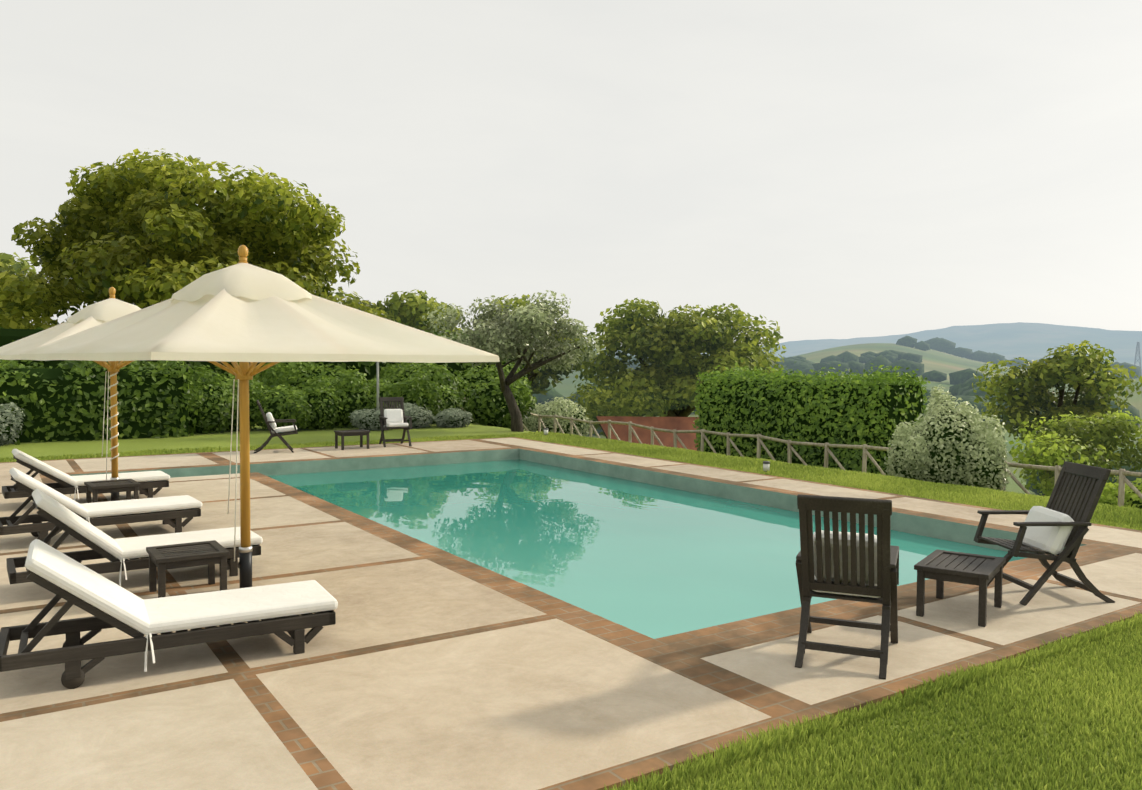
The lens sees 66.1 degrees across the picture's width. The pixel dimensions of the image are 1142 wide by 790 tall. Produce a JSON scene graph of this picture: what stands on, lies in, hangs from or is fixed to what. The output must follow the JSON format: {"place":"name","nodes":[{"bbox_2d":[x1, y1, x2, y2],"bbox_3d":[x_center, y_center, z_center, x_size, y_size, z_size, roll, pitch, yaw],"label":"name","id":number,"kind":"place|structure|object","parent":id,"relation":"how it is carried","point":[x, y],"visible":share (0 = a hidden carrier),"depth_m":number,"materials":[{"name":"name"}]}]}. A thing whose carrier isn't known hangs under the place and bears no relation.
{"place":"outdoors","nodes":[
{"label":"outdoors","id":0,"kind":"place"},
{"bbox_2d":[0,320,533,423],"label":"thicket","id":1,"kind":"object","parent":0,"point":[7,336],"depth_m":27.27,"materials":[{"name":"green plant"}]},
{"bbox_2d":[0,322,1141,789],"bbox_3d":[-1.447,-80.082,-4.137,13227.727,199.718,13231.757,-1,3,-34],"label":"ground","id":2,"kind":"structure","parent":0,"point":[1034,342],"depth_m":355.26,"materials":[{"name":"green plant"}]},
{"bbox_2d":[0,252,45,280],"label":"tree foliage","id":3,"kind":"object","parent":2,"relation":"on","point":[7,261],"visible":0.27,"depth_m":31.15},
{"bbox_2d":[0,359,197,444],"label":"hedge","id":4,"kind":"object","parent":2,"relation":"on","point":[77,366],"depth_m":18.14,"materials":[{"name":"green plant"}]},
{"bbox_2d":[0,148,386,328],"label":"tree","id":5,"kind":"object","parent":2,"relation":"on","point":[117,223],"depth_m":25.79,"materials":[{"name":"green plant"}]},
{"bbox_2d":[0,402,472,446],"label":"bushes","id":6,"kind":"object","parent":2,"relation":"on","point":[355,421],"depth_m":21.21,"materials":[{"name":"green plant"}]},
{"bbox_2d":[188,365,463,434],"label":"lawn border shrubs","id":7,"kind":"object","parent":2,"relation":"on","point":[302,416],"depth_m":21.00,"materials":[{"name":"green plant"}]},
{"bbox_2d":[218,360,536,428],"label":"tall shrubs","id":8,"kind":"object","parent":2,"relation":"on","point":[283,373],"depth_m":24.86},
{"bbox_2d":[377,362,385,409],"bbox_3d":[-4.582,-0.042,21.301,0.308,1.775,0.200,-1,3,-34],"label":"pole","id":9,"kind":"object","parent":2,"relation":"on","point":[378,385],"visible":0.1,"depth_m":21.21,"materials":[{"name":"grey metal"}]},
{"bbox_2d":[406,298,464,333],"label":"tree foliage","id":10,"kind":"object","parent":2,"relation":"on","point":[458,313],"visible":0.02,"depth_m":43.41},
{"bbox_2d":[422,290,603,431],"bbox_3d":[-1.505,-0.649,21.160,4.056,3.717,4.066,-1,3,-34],"label":"olive tree","id":11,"kind":"object","parent":2,"relation":"on","point":[495,334],"depth_m":20.55,"materials":[{"name":"green plant"}]},
{"bbox_2d":[528,371,537,385],"bbox_3d":[-2.597,-0.086,40.626,4.995,6.561,3.244,2,3,39],"label":"tree trunk","id":12,"kind":"object","parent":2,"relation":"on","point":[532,374],"visible":0.12,"depth_m":39.79,"materials":[{"name":"plant"}]},
{"bbox_2d":[443,294,596,395],"bbox_3d":[-2.371,-1.845,40.487,7.218,5.511,7.983,-1,3,-34],"label":"tree","id":13,"kind":"object","parent":12,"relation":"attached to","point":[544,375],"visible":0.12,"depth_m":39.95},
{"bbox_2d":[522,397,590,435],"bbox_3d":[-1.255,0.979,31.614,2.470,1.984,4.879,-1,3,-34],"label":"olive hedge","id":14,"kind":"object","parent":2,"relation":"on","point":[546,409],"depth_m":29.89,"materials":[{"name":"green plant"}]},
{"bbox_2d":[0,437,1141,789],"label":"patio","id":15,"kind":"structure","parent":2,"relation":"on","point":[418,665],"depth_m":4.69,"materials":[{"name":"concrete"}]},
{"bbox_2d":[0,287,140,500],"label":"parasol","id":16,"kind":"object","parent":15,"relation":"on","point":[112,307],"visible":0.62,"depth_m":9.59,"materials":[{"name":"fabric"}]},
{"bbox_2d":[2,449,169,500],"bbox_3d":[-5.517,0.905,10.036,1.640,0.621,0.600,-1,3,-36],"label":"sun lounger","id":17,"kind":"object","parent":15,"relation":"on","point":[148,481],"visible":0.62,"depth_m":9.79,"materials":[{"name":"white fabric"}]},
{"bbox_2d":[0,468,201,544],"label":"sun lounger","id":18,"kind":"object","parent":15,"relation":"on","point":[172,511],"visible":0.88,"depth_m":7.96,"materials":[{"name":"white fabric"}]},
{"bbox_2d":[84,479,139,502],"bbox_3d":[-4.895,1.089,9.373,0.460,0.310,0.460,-1,3,-38],"label":"side table","id":19,"kind":"object","parent":15,"relation":"on","point":[127,486],"visible":0.75,"depth_m":9.30,"materials":[{"name":"brown wood"}]},
{"bbox_2d":[6,489,262,585],"bbox_3d":[-3.183,1.018,6.479,1.640,0.689,0.600,-1,3,-35],"label":"sun lounger","id":20,"kind":"object","parent":15,"relation":"on","point":[118,553],"visible":0.52,"depth_m":6.24,"materials":[{"name":"white fabric"}]},
{"bbox_2d":[0,539,337,688],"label":"sun lounger","id":21,"kind":"object","parent":15,"relation":"on","point":[275,609],"visible":1,"depth_m":4.63,"materials":[{"name":"white fabric"}]},
{"bbox_2d":[146,540,229,597],"bbox_3d":[-2.660,1.224,6.095,0.460,0.310,0.460,-1,3,-34],"label":"side table","id":22,"kind":"object","parent":15,"relation":"on","point":[210,554],"visible":0.85,"depth_m":6.02,"materials":[{"name":"brown wood"}]},
{"bbox_2d":[19,245,499,587],"bbox_3d":[-2.302,0.163,6.192,2.169,2.429,3.052,-2,3,-43],"label":"parasol","id":23,"kind":"object","parent":15,"relation":"on","point":[243,312],"visible":1,"depth_m":5.61,"materials":[{"name":"fabric"}]},
{"bbox_2d":[254,400,297,452],"bbox_3d":[-5.250,0.558,15.613,0.748,0.936,0.528,0,2,-19],"label":"steamer chair","id":24,"kind":"object","parent":15,"relation":"on","point":[271,422],"visible":0.98,"depth_m":15.45,"materials":[{"name":"brown wood"}]},
{"bbox_2d":[334,429,369,449],"bbox_3d":[-4.044,0.825,16.230,0.550,0.330,0.420,-1,3,-34],"label":"side table","id":25,"kind":"object","parent":15,"relation":"on","point":[343,433],"visible":1,"depth_m":16.16,"materials":[{"name":"brown wood"}]},
{"bbox_2d":[379,397,411,446],"bbox_3d":[-3.393,0.520,16.881,0.528,0.936,0.748,-1,2,-24],"label":"steamer chair","id":26,"kind":"object","parent":15,"relation":"on","point":[392,418],"visible":0.96,"depth_m":16.91,"materials":[{"name":"brown wood"}]},
{"bbox_2d":[70,449,1085,552],"bbox_3d":[-1.245,2.000,10.139,7.400,1.530,10.180,-1,3,-34],"label":"pool shell","id":27,"kind":"object","parent":15,"relation":"in","point":[939,529],"visible":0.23,"depth_m":13.30},
{"bbox_2d":[268,459,1025,638],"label":"pool water","id":28,"kind":"structure","parent":27,"relation":"in","point":[652,561],"depth_m":9.22,"materials":[{"name":"teal liquid"}]},
{"bbox_2d":[795,494,898,679],"bbox_3d":[1.549,0.997,4.922,0.528,0.936,0.748,1,2,22],"label":"steamer chair","id":29,"kind":"object","parent":15,"relation":"on","point":[852,565],"visible":0.96,"depth_m":4.75,"materials":[{"name":"brown wood"}]},
{"bbox_2d":[914,549,1005,626],"bbox_3d":[2.553,1.254,5.760,0.440,0.330,0.600,2,3,35],"label":"side table","id":30,"kind":"object","parent":15,"relation":"on","point":[940,567],"visible":1,"depth_m":5.64,"materials":[{"name":"brown wood"}]},
{"bbox_2d":[973,461,1114,605],"bbox_3d":[3.325,0.959,6.174,0.748,0.936,0.528,0,2,-4],"label":"steamer chair","id":31,"kind":"object","parent":15,"relation":"on","point":[1057,524],"visible":0.96,"depth_m":6.03,"materials":[{"name":"brown wood"}]},
{"bbox_2d":[0,430,1141,789],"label":"lawn grass","id":32,"kind":"structure","parent":2,"relation":"on","point":[1000,678],"depth_m":4.06,"materials":[{"name":"green plant"}]},
{"bbox_2d":[596,416,698,450],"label":"brick wall","id":33,"kind":"structure","parent":2,"relation":"on","point":[665,438],"depth_m":33.60,"materials":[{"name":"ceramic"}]},
{"bbox_2d":[566,298,787,435],"bbox_3d":[4.370,-0.403,38.785,9.995,7.897,10.173,-1,3,-34],"label":"tree","id":34,"kind":"object","parent":2,"relation":"on","point":[674,342],"depth_m":37.40,"materials":[{"name":"green plant"}]},
{"bbox_2d":[363,385,1141,506],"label":"rustic fence","id":35,"kind":"object","parent":2,"relation":"on","point":[1122,474],"visible":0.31,"depth_m":20.04,"materials":[{"name":"brown wood"}]},
{"bbox_2d":[763,461,769,471],"bbox_3d":[2.942,1.095,13.227,0.116,0.190,0.116,-1,3,-34],"label":"garden light","id":36,"kind":"object","parent":2,"relation":"on","point":[766,465],"visible":0.77,"depth_m":13.18,"materials":[{"name":"grey metal"}]},
{"bbox_2d":[691,360,930,474],"bbox_3d":[5.635,0.845,21.634,2.355,3.392,6.690,-1,3,-34],"label":"clipped hedge","id":37,"kind":"object","parent":2,"relation":"on","point":[874,380],"depth_m":20.54,"materials":[{"name":"green plant"}]},
{"bbox_2d":[532,336,1141,495],"bbox_3d":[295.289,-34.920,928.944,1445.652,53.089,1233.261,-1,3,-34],"label":"hills","id":38,"kind":"structure","parent":2,"relation":"on","point":[962,381],"depth_m":453.68,"materials":[{"name":"green plant"}]},
{"bbox_2d":[884,385,1011,491],"bbox_3d":[6.466,0.876,15.175,1.983,2.113,1.425,1,2,8],"label":"olive bush","id":39,"kind":"object","parent":2,"relation":"on","point":[992,438],"depth_m":14.75,"materials":[{"name":"plant"}]},
{"bbox_2d":[972,340,1141,494],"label":"dark round tree","id":40,"kind":"object","parent":2,"relation":"on","point":[1027,396],"depth_m":25.70,"materials":[{"name":"green plant"}]},
{"bbox_2d":[1008,410,1141,496],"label":"bush","id":41,"kind":"object","parent":2,"relation":"on","point":[1073,432],"visible":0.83,"depth_m":16.26,"materials":[{"name":"green plant"}]},
{"bbox_2d":[1048,434,1109,477],"bbox_3d":[9.780,1.701,16.866,1.680,2.151,0.995,0,2,-15],"label":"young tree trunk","id":42,"kind":"object","parent":2,"relation":"on","point":[1090,453],"depth_m":16.78,"materials":[{"name":"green plant"}]},
{"bbox_2d":[1098,478,1141,508],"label":"bank bushes","id":43,"kind":"object","parent":2,"relation":"on","point":[1109,493],"depth_m":14.70,"materials":[{"name":"green plant"}]},
{"bbox_2d":[1134,342,1141,375],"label":"power pylon","id":44,"kind":"object","parent":2,"relation":"on","point":[1138,345],"visible":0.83,"depth_m":922.80,"materials":[{"name":"silver metal"}]},
{"bbox_2d":[0,0,1141,347],"label":"sky","id":45,"kind":"structure","parent":0,"point":[818,169],"materials":[{"name":"white"}]},
{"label":"tree trunk","id":46,"kind":"object","parent":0,"visible":0},
{"bbox_2d":[327,289,453,335],"bbox_3d":[-7.719,-2.114,34.371,6.821,3.947,6.155,-1,3,-34],"label":"tree foliage","id":47,"kind":"object","parent":46,"relation":"attached to","point":[411,312],"visible":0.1,"depth_m":32.95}
]}

